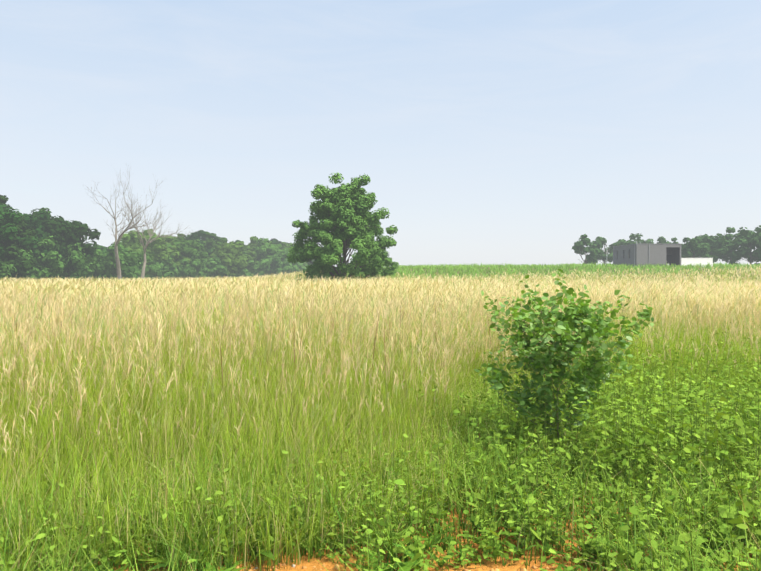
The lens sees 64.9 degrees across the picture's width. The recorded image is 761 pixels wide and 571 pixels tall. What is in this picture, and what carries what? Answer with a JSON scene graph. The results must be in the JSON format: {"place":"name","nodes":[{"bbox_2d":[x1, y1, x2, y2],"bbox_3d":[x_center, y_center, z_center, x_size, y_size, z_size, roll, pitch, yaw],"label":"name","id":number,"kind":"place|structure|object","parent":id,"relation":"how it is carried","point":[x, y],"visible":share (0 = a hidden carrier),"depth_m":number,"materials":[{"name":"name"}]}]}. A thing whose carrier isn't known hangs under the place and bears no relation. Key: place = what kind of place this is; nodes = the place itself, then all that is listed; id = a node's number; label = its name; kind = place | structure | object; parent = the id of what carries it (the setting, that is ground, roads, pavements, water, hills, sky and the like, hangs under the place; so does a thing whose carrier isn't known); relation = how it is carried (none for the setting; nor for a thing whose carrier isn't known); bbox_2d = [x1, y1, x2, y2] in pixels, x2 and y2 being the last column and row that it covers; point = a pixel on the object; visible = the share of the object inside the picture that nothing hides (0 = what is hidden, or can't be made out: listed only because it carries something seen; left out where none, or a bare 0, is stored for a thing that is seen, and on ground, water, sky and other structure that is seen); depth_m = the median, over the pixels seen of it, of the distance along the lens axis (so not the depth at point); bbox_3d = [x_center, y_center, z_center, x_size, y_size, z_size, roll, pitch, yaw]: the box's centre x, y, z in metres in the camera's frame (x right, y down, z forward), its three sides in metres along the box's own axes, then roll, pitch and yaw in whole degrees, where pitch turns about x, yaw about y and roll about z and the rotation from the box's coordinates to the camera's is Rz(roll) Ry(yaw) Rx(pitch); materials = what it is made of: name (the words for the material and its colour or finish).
{"place":"outdoors","nodes":[
{"label":"outdoors","id":0,"kind":"place"},
{"bbox_2d":[0,0,760,266],"label":"sky","id":1,"kind":"structure","parent":0,"point":[498,132],"materials":[{"name":"blue"}]},
{"bbox_2d":[33,267,760,570],"bbox_3d":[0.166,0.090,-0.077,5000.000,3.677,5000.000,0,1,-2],"label":"ground","id":2,"kind":"structure","parent":0,"point":[330,565],"depth_m":3.57,"materials":[{"name":"green plant"}]},
{"bbox_2d":[87,167,163,278],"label":"dead tree","id":3,"kind":"object","parent":2,"relation":"on","point":[118,265],"visible":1,"depth_m":97.67,"materials":[{"name":"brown wood"}]},
{"bbox_2d":[116,195,184,278],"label":"dead tree","id":4,"kind":"object","parent":2,"relation":"on","point":[144,250],"visible":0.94,"depth_m":104.36,"materials":[{"name":"grey wood"}]},
{"bbox_2d":[0,195,314,283],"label":"treeline","id":5,"kind":"object","parent":2,"relation":"on","point":[45,235],"depth_m":112.05,"materials":[{"name":"green plant"}]},
{"bbox_2d":[286,173,398,280],"bbox_3d":[-4.105,-5.428,61.022,11.878,12.177,13.324,0,1,-2],"label":"lone tree","id":6,"kind":"object","parent":2,"relation":"on","point":[343,201],"depth_m":59.86,"materials":[{"name":"green plant"}]},
{"bbox_2d":[0,262,760,570],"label":"meadow grass","id":7,"kind":"structure","parent":2,"relation":"on","point":[107,369],"depth_m":6.46,"materials":[{"name":"green plant"}]},
{"bbox_2d":[0,316,760,570],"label":"meadow weeds","id":8,"kind":"object","parent":2,"relation":"on","point":[662,447],"visible":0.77,"depth_m":3.96,"materials":[{"name":"green plant"}]},
{"bbox_2d":[232,518,580,570],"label":"soil clods","id":9,"kind":"object","parent":2,"relation":"on","point":[337,565],"visible":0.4,"depth_m":3.45,"materials":[{"name":"orange soil"}]},
{"bbox_2d":[474,269,653,451],"bbox_3d":[1.734,0.729,5.609,1.815,1.783,1.580,0,1,-2],"label":"bush","id":10,"kind":"object","parent":2,"relation":"on","point":[545,357],"depth_m":5.38,"materials":[{"name":"green plant"}]},
{"bbox_2d":[622,264,665,266],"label":"house plinth","id":11,"kind":"structure","parent":2,"relation":"on","point":[644,264],"depth_m":101.31,"materials":[{"name":"grey concrete"}]},
{"bbox_2d":[613,244,680,265],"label":"house walls","id":12,"kind":"structure","parent":2,"relation":"on","point":[649,253],"depth_m":101.34,"materials":[{"name":"grey concrete"}]},
{"bbox_2d":[666,247,679,266],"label":"house loggia","id":13,"kind":"object","parent":12,"relation":"attached to","point":[674,252],"visible":0.4,"depth_m":102.83,"materials":[{"name":"grey concrete"}]},
{"bbox_2d":[666,255,671,264],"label":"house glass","id":14,"kind":"object","parent":13,"relation":"in","point":[668,259],"visible":0.24,"depth_m":104.02,"materials":[{"name":"grey glass"}]},
{"bbox_2d":[572,225,760,265],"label":"trees","id":15,"kind":"object","parent":2,"relation":"on","point":[721,246],"materials":[{"name":"green plant"}]},
{"bbox_2d":[681,258,712,266],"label":"garden wall","id":16,"kind":"structure","parent":2,"relation":"on","point":[694,261],"depth_m":101.84,"materials":[{"name":"white paint"}]}
]}

